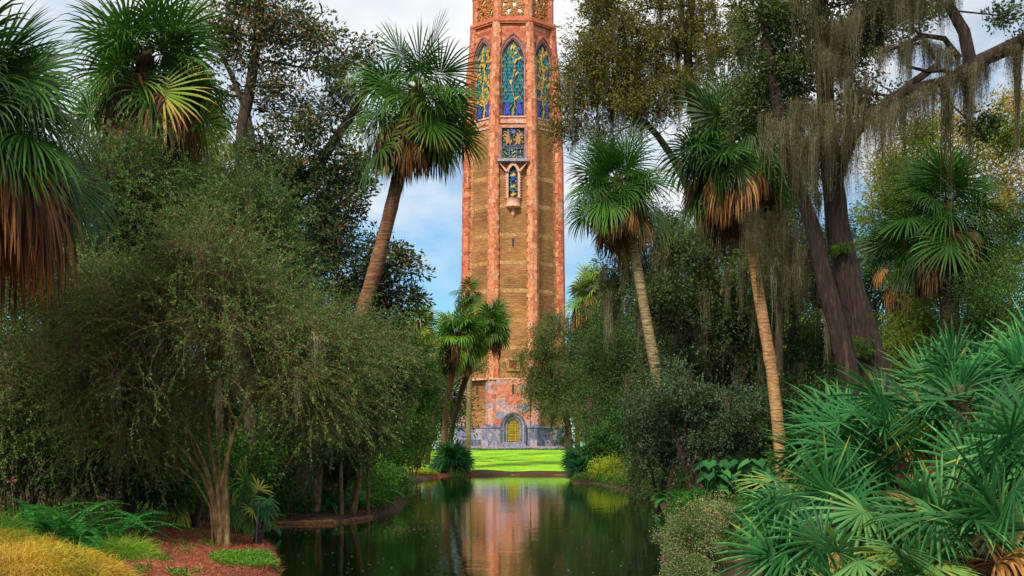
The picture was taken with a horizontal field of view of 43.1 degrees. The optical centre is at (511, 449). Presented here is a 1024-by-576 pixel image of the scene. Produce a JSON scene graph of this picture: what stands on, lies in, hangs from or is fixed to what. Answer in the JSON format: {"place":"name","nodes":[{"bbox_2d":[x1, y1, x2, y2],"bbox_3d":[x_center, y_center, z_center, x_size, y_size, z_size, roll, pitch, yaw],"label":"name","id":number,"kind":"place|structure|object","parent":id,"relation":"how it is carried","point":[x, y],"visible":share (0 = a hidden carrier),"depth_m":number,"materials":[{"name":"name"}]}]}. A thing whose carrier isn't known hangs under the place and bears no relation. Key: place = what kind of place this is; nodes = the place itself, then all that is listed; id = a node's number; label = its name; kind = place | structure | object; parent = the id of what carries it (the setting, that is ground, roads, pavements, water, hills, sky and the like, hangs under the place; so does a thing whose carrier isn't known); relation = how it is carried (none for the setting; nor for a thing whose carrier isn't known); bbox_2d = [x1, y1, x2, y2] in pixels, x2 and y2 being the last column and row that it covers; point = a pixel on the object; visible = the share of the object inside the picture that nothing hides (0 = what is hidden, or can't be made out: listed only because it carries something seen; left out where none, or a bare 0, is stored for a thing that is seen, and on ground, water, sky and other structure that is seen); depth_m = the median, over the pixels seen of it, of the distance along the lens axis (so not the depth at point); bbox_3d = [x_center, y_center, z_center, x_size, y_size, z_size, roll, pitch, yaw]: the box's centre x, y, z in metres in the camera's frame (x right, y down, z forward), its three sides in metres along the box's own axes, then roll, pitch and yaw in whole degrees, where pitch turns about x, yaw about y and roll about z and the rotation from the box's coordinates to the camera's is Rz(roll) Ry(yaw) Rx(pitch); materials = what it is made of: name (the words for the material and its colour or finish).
{"place":"outdoors","nodes":[
{"label":"outdoors","id":0,"kind":"place"},
{"bbox_2d":[253,475,665,575],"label":"water","id":1,"kind":"structure","parent":0,"point":[531,522],"depth_m":25.52,"materials":[{"name":"green liquid"}]},
{"bbox_2d":[364,450,565,471],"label":"lawn","id":2,"kind":"structure","parent":0,"point":[537,460],"depth_m":100.57,"materials":[{"name":"green plant"}]},
{"bbox_2d":[449,275,484,452],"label":"cabbage palm","id":3,"kind":"object","parent":2,"relation":"on","point":[468,303],"visible":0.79,"depth_m":99.82,"materials":[{"name":"green plant"}]},
{"bbox_2d":[448,294,515,441],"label":"cabbage palm","id":4,"kind":"object","parent":2,"relation":"on","point":[496,331],"visible":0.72,"depth_m":89.76,"materials":[{"name":"green plant"}]},
{"bbox_2d":[502,307,586,451],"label":"oak tree","id":5,"kind":"object","parent":2,"relation":"on","point":[546,362],"visible":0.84,"depth_m":111.54,"materials":[{"name":"green plant"}]},
{"bbox_2d":[6,449,1017,575],"bbox_3d":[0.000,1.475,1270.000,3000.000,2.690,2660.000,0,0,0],"label":"ground","id":6,"kind":"structure","parent":0,"point":[328,515],"depth_m":28.44,"materials":[{"name":"soil"}]},
{"bbox_2d":[0,0,125,328],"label":"cabbage palm","id":7,"kind":"object","parent":6,"relation":"on","point":[41,199],"visible":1,"depth_m":17.64,"materials":[{"name":"green plant"}]},
{"bbox_2d":[0,396,149,523],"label":"shrub","id":8,"kind":"object","parent":6,"relation":"on","point":[22,480],"visible":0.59,"depth_m":21.13,"materials":[{"name":"green plant"}]},
{"bbox_2d":[0,231,242,523],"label":"wispy tree","id":9,"kind":"object","parent":6,"relation":"on","point":[8,378],"visible":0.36,"depth_m":21.32,"materials":[{"name":"green plant"}]},
{"bbox_2d":[21,99,260,514],"bbox_3d":[-8.033,-2.961,27.502,5.622,9.006,6.093,0,0,0],"label":"wispy tree","id":10,"kind":"object","parent":6,"relation":"on","point":[118,172],"visible":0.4,"depth_m":26.65,"materials":[{"name":"green plant"}]},
{"bbox_2d":[78,382,215,525],"bbox_3d":[-6.688,0.076,23.318,2.403,2.735,3.926,0,0,0],"label":"shrub","id":11,"kind":"object","parent":6,"relation":"on","point":[127,507],"visible":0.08,"depth_m":22.44,"materials":[{"name":"green plant"}]},
{"bbox_2d":[52,0,244,510],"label":"cabbage palm","id":12,"kind":"object","parent":6,"relation":"on","point":[180,93],"visible":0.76,"depth_m":28.39,"materials":[{"name":"green plant"}]},
{"bbox_2d":[128,461,201,529],"bbox_3d":[-6.154,0.746,22.945,1.531,1.710,1.583,0,0,0],"label":"saw palmetto","id":13,"kind":"object","parent":6,"relation":"on","point":[172,518],"visible":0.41,"depth_m":22.74,"materials":[{"name":"green plant"}]},
{"bbox_2d":[74,523,284,575],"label":"pine straw","id":14,"kind":"object","parent":6,"relation":"on","point":[164,568],"visible":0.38,"depth_m":17.19,"materials":[{"name":"plant"}]},
{"bbox_2d":[0,501,42,539],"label":"fine grass mound","id":15,"kind":"object","parent":14,"relation":"on","point":[10,521],"visible":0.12,"depth_m":17.46,"materials":[{"name":"plant"}]},
{"bbox_2d":[0,521,70,549],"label":"fine grass mound","id":16,"kind":"object","parent":14,"relation":"on","point":[12,536],"visible":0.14,"depth_m":15.48,"materials":[{"name":"plant"}]},
{"bbox_2d":[0,535,138,575],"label":"fine grass mound","id":17,"kind":"object","parent":14,"relation":"on","point":[44,559],"visible":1,"depth_m":13.13,"materials":[{"name":"plant"}]},
{"bbox_2d":[0,500,147,544],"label":"sword fern","id":18,"kind":"object","parent":14,"relation":"on","point":[46,527],"visible":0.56,"depth_m":18.22,"materials":[{"name":"green plant"}]},
{"bbox_2d":[1,505,178,551],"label":"sword fern","id":19,"kind":"object","parent":14,"relation":"on","point":[70,534],"visible":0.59,"depth_m":17.74,"materials":[{"name":"green plant"}]},
{"bbox_2d":[86,531,167,561],"bbox_3d":[-5.155,1.387,17.198,1.338,0.761,1.256,0,0,0],"label":"fine grass mound","id":20,"kind":"object","parent":14,"relation":"on","point":[125,547],"visible":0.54,"depth_m":17.03,"materials":[{"name":"plant"}]},
{"bbox_2d":[61,510,195,540],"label":"sword fern","id":21,"kind":"object","parent":14,"relation":"on","point":[141,529],"visible":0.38,"depth_m":19.51,"materials":[{"name":"green plant"}]},
{"bbox_2d":[91,525,242,575],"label":"seedlings","id":22,"kind":"object","parent":14,"relation":"on","point":[182,572],"visible":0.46,"depth_m":16.77,"materials":[{"name":"green plant"}]},
{"bbox_2d":[0,174,414,546],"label":"multi stemmed tree","id":23,"kind":"object","parent":14,"relation":"on","point":[313,364],"visible":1,"depth_m":19.93,"materials":[{"name":"green plant"}]},
{"bbox_2d":[207,547,280,571],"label":"ground cover","id":24,"kind":"object","parent":14,"relation":"on","point":[251,555],"visible":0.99,"depth_m":17.40,"materials":[{"name":"green plant"}]},
{"bbox_2d":[161,469,219,530],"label":"shrub","id":25,"kind":"object","parent":6,"relation":"on","point":[198,499],"visible":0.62,"depth_m":22.86,"materials":[{"name":"green plant"}]},
{"bbox_2d":[7,497,395,534],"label":"leaf litter","id":26,"kind":"object","parent":6,"relation":"on","point":[205,521],"visible":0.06,"depth_m":29.90,"materials":[{"name":"plant"}]},
{"bbox_2d":[7,485,410,524],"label":"bank herbs","id":27,"kind":"object","parent":6,"relation":"on","point":[380,496],"visible":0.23,"depth_m":29.75,"materials":[{"name":"green plant"}]},
{"bbox_2d":[153,356,280,490],"bbox_3d":[-8.051,-0.583,33.706,5.666,4.017,4.317,0,0,39],"label":"shrub","id":28,"kind":"object","parent":6,"relation":"on","point":[235,411],"visible":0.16,"depth_m":32.50,"materials":[{"name":"green plant"}]},
{"bbox_2d":[174,110,284,490],"bbox_3d":[-8.107,-3.675,32.697,4.844,10.313,5.071,0,0,-20],"label":"wispy tree","id":29,"kind":"object","parent":6,"relation":"on","point":[223,170],"visible":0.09,"depth_m":32.36,"materials":[{"name":"green plant"}]},
{"bbox_2d":[210,452,274,536],"bbox_3d":[-5.180,0.840,24.111,1.329,1.694,1.492,0,0,24],"label":"saw palmetto","id":30,"kind":"object","parent":6,"relation":"on","point":[247,486],"visible":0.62,"depth_m":23.94,"materials":[{"name":"green plant"}]},
{"bbox_2d":[126,136,360,507],"bbox_3d":[-5.966,-2.413,28.177,5.396,8.540,5.501,0,0,0],"label":"wispy tree","id":31,"kind":"object","parent":6,"relation":"on","point":[277,210],"visible":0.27,"depth_m":27.52,"materials":[{"name":"green plant"}]},
{"bbox_2d":[233,483,280,544],"bbox_3d":[-4.256,1.081,21.424,0.807,1.111,0.922,0,0,0],"label":"saw palmetto","id":32,"kind":"object","parent":6,"relation":"on","point":[250,518],"visible":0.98,"depth_m":21.47,"materials":[{"name":"green plant"}]},
{"bbox_2d":[200,410,322,521],"bbox_3d":[-5.797,0.366,29.241,2.568,2.606,5.546,0,0,0],"label":"shrub","id":33,"kind":"object","parent":6,"relation":"on","point":[267,475],"visible":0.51,"depth_m":28.00,"materials":[{"name":"green plant"}]},
{"bbox_2d":[182,0,389,453],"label":"magnolia tree","id":34,"kind":"object","parent":6,"relation":"on","point":[262,24],"visible":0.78,"depth_m":49.66,"materials":[{"name":"green plant"}]},
{"bbox_2d":[271,515,374,524],"bbox_3d":[-4.179,1.789,30.415,0.695,0.358,3.599,0,0,34],"label":"bank edge","id":35,"kind":"object","parent":6,"relation":"on","point":[327,521],"visible":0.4,"depth_m":29.73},
{"bbox_2d":[226,56,436,334],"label":"magnolia tree","id":36,"kind":"object","parent":6,"relation":"on","point":[333,177],"visible":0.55,"depth_m":41.45,"materials":[{"name":"green plant"}]},
{"bbox_2d":[302,485,361,514],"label":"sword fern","id":37,"kind":"object","parent":6,"relation":"on","point":[326,502],"visible":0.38,"depth_m":31.61,"materials":[{"name":"green plant"}]},
{"bbox_2d":[223,292,447,514],"bbox_3d":[-4.202,-1.154,30.578,5.297,5.716,6.551,0,0,0],"label":"moss hung tree","id":38,"kind":"object","parent":6,"relation":"on","point":[411,361],"visible":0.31,"depth_m":30.56,"materials":[{"name":"green plant"}]},
{"bbox_2d":[277,401,393,508],"bbox_3d":[-4.288,-0.196,32.171,3.188,4.399,2.769,0,0,0],"label":"shrub","id":39,"kind":"object","parent":6,"relation":"on","point":[333,478],"visible":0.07,"depth_m":31.94,"materials":[{"name":"green plant"}]},
{"bbox_2d":[284,447,388,494],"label":"shrub","id":40,"kind":"object","parent":6,"relation":"on","point":[351,487],"visible":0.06,"depth_m":36.78,"materials":[{"name":"green plant"}]},
{"bbox_2d":[362,428,432,504],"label":"shrub","id":41,"kind":"object","parent":6,"relation":"on","point":[395,476],"visible":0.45,"depth_m":43.88,"materials":[{"name":"green plant"}]},
{"bbox_2d":[322,7,492,502],"bbox_3d":[-2.645,-5.005,33.962,4.477,13.222,4.455,0,0,-39],"label":"cabbage palm","id":42,"kind":"object","parent":6,"relation":"on","point":[416,135],"visible":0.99,"depth_m":33.55,"materials":[{"name":"green plant"}]},
{"bbox_2d":[367,304,455,465],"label":"leafy tree","id":43,"kind":"object","parent":6,"relation":"on","point":[423,400],"visible":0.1,"depth_m":61.19,"materials":[{"name":"green plant"}]},
{"bbox_2d":[402,303,441,468],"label":"cabbage palm","id":44,"kind":"object","parent":6,"relation":"on","point":[431,321],"visible":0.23,"depth_m":83.78,"materials":[{"name":"green plant"}]},
{"bbox_2d":[403,423,447,474],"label":"shrub","id":45,"kind":"object","parent":6,"relation":"on","point":[423,457],"visible":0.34,"depth_m":74.19,"materials":[{"name":"green plant"}]},
{"bbox_2d":[426,438,476,474],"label":"saw palmetto","id":46,"kind":"object","parent":6,"relation":"on","point":[456,454],"visible":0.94,"depth_m":83.45,"materials":[{"name":"green plant"}]},
{"bbox_2d":[422,355,490,449],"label":"woodland tree","id":47,"kind":"object","parent":6,"relation":"on","point":[462,411],"visible":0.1,"depth_m":149.15,"materials":[{"name":"green plant"}]},
{"bbox_2d":[428,300,490,443],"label":"cabbage palm","id":48,"kind":"object","parent":6,"relation":"on","point":[461,354],"visible":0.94,"depth_m":87.44,"materials":[{"name":"green plant"}]},
{"bbox_2d":[421,351,497,464],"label":"oak","id":49,"kind":"object","parent":6,"relation":"on","point":[458,378],"visible":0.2,"depth_m":94.99,"materials":[{"name":"green plant"}]},
{"bbox_2d":[455,0,565,449],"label":"bell tower","id":50,"kind":"structure","parent":6,"relation":"on","point":[513,248],"depth_m":179.00,"materials":[{"name":"orange brick"}]},
{"bbox_2d":[474,36,491,120],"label":"window","id":51,"kind":"structure","parent":50,"relation":"in","point":[484,46],"depth_m":180.95,"materials":[{"name":"glass"}]},
{"bbox_2d":[500,32,525,115],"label":"window","id":52,"kind":"structure","parent":50,"relation":"in","point":[512,50],"depth_m":179.23,"materials":[{"name":"glass"}]},
{"bbox_2d":[507,418,518,441],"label":"brass door","id":53,"kind":"structure","parent":50,"relation":"in","point":[513,425],"depth_m":177.14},
{"bbox_2d":[499,126,527,157],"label":"window","id":54,"kind":"structure","parent":50,"relation":"in","point":[513,140],"depth_m":178.32,"materials":[{"name":"glass"}]},
{"bbox_2d":[535,36,552,119],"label":"window","id":55,"kind":"structure","parent":50,"relation":"in","point":[542,46],"depth_m":180.95,"materials":[{"name":"glass"}]},
{"bbox_2d":[521,326,606,449],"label":"woodland tree","id":56,"kind":"object","parent":6,"relation":"on","point":[549,420],"visible":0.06,"depth_m":149.28,"materials":[{"name":"green plant"}]},
{"bbox_2d":[559,441,593,471],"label":"saw palmetto","id":57,"kind":"object","parent":6,"relation":"on","point":[570,454],"visible":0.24,"depth_m":77.76,"materials":[{"name":"green plant"}]},
{"bbox_2d":[561,454,592,480],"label":"saw palmetto","id":58,"kind":"object","parent":6,"relation":"on","point":[575,466],"visible":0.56,"depth_m":69.82,"materials":[{"name":"green plant"}]},
{"bbox_2d":[562,260,608,443],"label":"cabbage palm","id":59,"kind":"object","parent":6,"relation":"on","point":[581,294],"visible":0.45,"depth_m":83.71,"materials":[{"name":"green plant"}]},
{"bbox_2d":[558,297,643,454],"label":"woodland tree","id":60,"kind":"object","parent":6,"relation":"on","point":[597,372],"visible":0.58,"depth_m":77.09,"materials":[{"name":"green plant"}]},
{"bbox_2d":[572,381,642,469],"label":"shrub","id":61,"kind":"object","parent":6,"relation":"on","point":[606,447],"visible":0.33,"depth_m":68.59,"materials":[{"name":"green plant"}]},
{"bbox_2d":[583,451,633,482],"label":"shrub","id":62,"kind":"object","parent":6,"relation":"on","point":[603,466],"visible":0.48,"depth_m":64.95,"materials":[{"name":"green plant"}]},
{"bbox_2d":[556,116,680,491],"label":"cabbage palm","id":63,"kind":"object","parent":6,"relation":"on","point":[620,214],"visible":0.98,"depth_m":41.66,"materials":[{"name":"green plant"}]},
{"bbox_2d":[582,191,704,449],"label":"woodland tree","id":64,"kind":"object","parent":6,"relation":"on","point":[610,281],"visible":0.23,"depth_m":61.46,"materials":[{"name":"green plant"}]},
{"bbox_2d":[612,444,679,499],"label":"shrub","id":65,"kind":"object","parent":6,"relation":"on","point":[637,482],"visible":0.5,"depth_m":44.85,"materials":[{"name":"green plant"}]},
{"bbox_2d":[609,364,696,503],"bbox_3d":[4.720,-0.468,40.862,3.038,4.509,5.805,0,0,14],"label":"shrub","id":66,"kind":"object","parent":6,"relation":"on","point":[654,454],"visible":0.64,"depth_m":39.58,"materials":[{"name":"green plant"}]},
{"bbox_2d":[534,0,789,417],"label":"live oak","id":67,"kind":"object","parent":6,"relation":"on","point":[612,33],"visible":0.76,"depth_m":55.28,"materials":[{"name":"green plant"}]},
{"bbox_2d":[560,360,790,471],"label":"woodland tree","id":68,"kind":"object","parent":6,"relation":"on","point":[602,427],"visible":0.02,"depth_m":51.80,"materials":[{"name":"green plant"}]},
{"bbox_2d":[572,471,799,554],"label":"bank herbs","id":69,"kind":"object","parent":6,"relation":"on","point":[582,476],"visible":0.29,"depth_m":31.96,"materials":[{"name":"green plant"}]},
{"bbox_2d":[650,487,749,575],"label":"flowering shrub","id":70,"kind":"object","parent":6,"relation":"on","point":[697,531],"visible":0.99,"depth_m":16.19,"materials":[{"name":"green plant"}]},
{"bbox_2d":[674,460,750,500],"bbox_3d":[4.643,0.864,31.047,1.881,1.224,1.362,0,0,33],"label":"elephant ear","id":71,"kind":"object","parent":6,"relation":"on","point":[709,477],"visible":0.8,"depth_m":30.93},
{"bbox_2d":[606,207,819,472],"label":"woodland tree","id":72,"kind":"object","parent":6,"relation":"on","point":[712,332],"visible":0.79,"depth_m":48.97,"materials":[{"name":"green plant"}]},
{"bbox_2d":[638,345,791,491],"bbox_3d":[5.989,-0.759,38.222,4.464,4.684,4.164,0,0,13],"label":"shrub","id":73,"kind":"object","parent":6,"relation":"on","point":[683,399],"visible":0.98,"depth_m":37.60,"materials":[{"name":"green plant"}]},
{"bbox_2d":[693,455,756,497],"bbox_3d":[5.622,0.790,33.924,1.757,1.300,1.350,0,0,-25],"label":"elephant ear","id":74,"kind":"object","parent":6,"relation":"on","point":[724,464],"visible":0.43,"depth_m":33.82},
{"bbox_2d":[661,416,799,490],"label":"shrub","id":75,"kind":"object","parent":6,"relation":"on","point":[752,455],"visible":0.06,"depth_m":41.77,"materials":[{"name":"green plant"}]},
{"bbox_2d":[651,48,815,489],"bbox_3d":[5.856,-4.598,35.023,4.480,12.260,3.950,0,0,0],"label":"cabbage palm","id":76,"kind":"object","parent":6,"relation":"on","point":[724,185],"visible":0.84,"depth_m":34.72,"materials":[{"name":"green plant"}]},
{"bbox_2d":[731,458,782,496],"bbox_3d":[6.457,0.831,33.030,1.308,1.197,1.698,0,0,39],"label":"elephant ear","id":77,"kind":"object","parent":6,"relation":"on","point":[751,467],"visible":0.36,"depth_m":32.79},
{"bbox_2d":[710,364,841,449],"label":"woodland tree","id":78,"kind":"object","parent":6,"relation":"on","point":[798,393],"visible":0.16,"depth_m":45.53,"materials":[{"name":"green plant"}]},
{"bbox_2d":[723,231,839,396],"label":"woodland tree","id":79,"kind":"object","parent":6,"relation":"on","point":[797,338],"visible":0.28,"depth_m":51.28,"materials":[{"name":"green plant"}]},
{"bbox_2d":[693,97,882,413],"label":"woodland tree","id":80,"kind":"object","parent":6,"relation":"on","point":[740,264],"visible":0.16,"depth_m":45.85,"materials":[{"name":"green plant"}]},
{"bbox_2d":[738,388,839,469],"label":"shrub","id":81,"kind":"object","parent":6,"relation":"on","point":[769,442],"visible":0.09,"depth_m":41.78,"materials":[{"name":"green plant"}]},
{"bbox_2d":[753,405,846,487],"bbox_3d":[8.550,-0.061,35.763,4.363,2.952,3.503,0,0,0],"label":"shrub","id":82,"kind":"object","parent":6,"relation":"on","point":[772,455],"visible":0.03,"depth_m":35.96,"materials":[{"name":"green plant"}]},
{"bbox_2d":[713,428,890,575],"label":"saw palmetto","id":83,"kind":"object","parent":6,"relation":"on","point":[767,509],"visible":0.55,"depth_m":12.18,"materials":[{"name":"green plant"}]},
{"bbox_2d":[733,382,894,523],"bbox_3d":[3.334,0.347,13.956,1.736,2.225,2.282,0,0,-22],"label":"saw palmetto","id":84,"kind":"object","parent":6,"relation":"on","point":[794,458],"visible":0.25,"depth_m":14.11,"materials":[{"name":"green plant"}]},
{"bbox_2d":[714,0,946,496],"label":"live oak","id":85,"kind":"object","parent":6,"relation":"on","point":[851,323],"visible":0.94,"depth_m":29.48,"materials":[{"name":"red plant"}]},
{"bbox_2d":[772,360,934,542],"bbox_3d":[3.653,0.280,13.232,1.998,2.401,2.367,0,0,0],"label":"saw palmetto","id":86,"kind":"object","parent":6,"relation":"on","point":[882,427],"visible":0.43,"depth_m":13.17,"materials":[{"name":"green plant"}]},
{"bbox_2d":[793,420,934,554],"bbox_3d":[3.601,0.636,13.557,1.788,1.956,2.137,0,0,23],"label":"saw palmetto","id":87,"kind":"object","parent":6,"relation":"on","point":[880,464],"visible":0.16,"depth_m":12.87,"materials":[{"name":"green plant"}]},
{"bbox_2d":[767,499,982,575],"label":"saw palmetto","id":88,"kind":"object","parent":6,"relation":"on","point":[817,542],"visible":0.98,"depth_m":10.36,"materials":[{"name":"green plant"}]},
{"bbox_2d":[854,195,938,478],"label":"cabbage palm","id":89,"kind":"object","parent":6,"relation":"on","point":[884,270],"visible":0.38,"depth_m":42.83,"materials":[{"name":"green plant"}]},
{"bbox_2d":[833,268,964,393],"bbox_3d":[11.957,-2.073,39.854,4.538,7.059,4.251,0,0,39],"label":"shrub","id":90,"kind":"object","parent":6,"relation":"on","point":[911,324],"visible":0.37,"depth_m":39.58,"materials":[{"name":"green plant"}]},
{"bbox_2d":[850,330,961,530],"bbox_3d":[4.752,0.055,14.822,1.616,2.886,1.982,0,0,-22],"label":"saw palmetto","id":91,"kind":"object","parent":6,"relation":"on","point":[910,361],"visible":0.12,"depth_m":14.96,"materials":[{"name":"green plant"}]},
{"bbox_2d":[794,481,1023,575],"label":"saw palmetto","id":92,"kind":"object","parent":6,"relation":"on","point":[855,520],"visible":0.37,"depth_m":10.87,"materials":[{"name":"green plant"}]},
{"bbox_2d":[830,415,1023,575],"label":"saw palmetto","id":93,"kind":"object","parent":6,"relation":"on","point":[944,507],"visible":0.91,"depth_m":10.27,"materials":[{"name":"green plant"}]},
{"bbox_2d":[848,110,1023,369],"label":"leafy tree","id":94,"kind":"object","parent":6,"relation":"on","point":[1004,137],"visible":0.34,"depth_m":57.23,"materials":[{"name":"green plant"}]},
{"bbox_2d":[852,79,1023,468],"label":"golden tree","id":95,"kind":"object","parent":6,"relation":"on","point":[1005,105],"visible":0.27,"depth_m":65.40,"materials":[{"name":"yellow plant"}]},
{"bbox_2d":[853,191,1023,361],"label":"woodland tree","id":96,"kind":"object","parent":6,"relation":"on","point":[1018,226],"visible":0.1,"depth_m":51.58,"materials":[{"name":"green plant"}]},
{"bbox_2d":[859,334,1023,562],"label":"saw palmetto","id":97,"kind":"object","parent":6,"relation":"on","point":[951,403],"visible":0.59,"depth_m":12.40,"materials":[{"name":"leaf"},{"name":"dry leaf"},{"name":"dark bark"}]},
{"bbox_2d":[869,135,1020,460],"bbox_3d":[12.946,-4.002,37.914,4.125,10.934,4.295,0,0,-36],"label":"cabbage palm","id":98,"kind":"object","parent":6,"relation":"on","point":[940,247],"visible":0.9,"depth_m":37.49,"materials":[{"name":"green plant"}]},
{"bbox_2d":[869,0,1023,225],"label":"live oak","id":99,"kind":"object","parent":6,"relation":"on","point":[967,73],"visible":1,"depth_m":26.89,"materials":[{"name":"grey plant"}]},
{"bbox_2d":[908,315,1010,451],"bbox_3d":[5.304,-0.033,14.460,1.522,3.061,1.826,0,0,-41],"label":"saw palmetto","id":100,"kind":"object","parent":6,"relation":"on","point":[946,341],"visible":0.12,"depth_m":14.61,"materials":[{"name":"green plant"}]},
{"bbox_2d":[911,375,1023,566],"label":"saw palmetto","id":101,"kind":"object","parent":6,"relation":"on","point":[1014,422],"visible":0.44,"depth_m":11.28,"materials":[{"name":"green plant"}]},
{"bbox_2d":[915,253,1023,349],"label":"shrub","id":102,"kind":"object","parent":6,"relation":"on","point":[995,293],"visible":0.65,"depth_m":35.62,"materials":[{"name":"green plant"}]},
{"bbox_2d":[931,297,1023,544],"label":"saw palmetto","id":103,"kind":"object","parent":6,"relation":"on","point":[1012,349],"visible":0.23,"depth_m":12.84,"materials":[{"name":"green plant"}]},
{"bbox_2d":[0,0,1023,447],"label":"sky","id":104,"kind":"structure","parent":0,"point":[429,215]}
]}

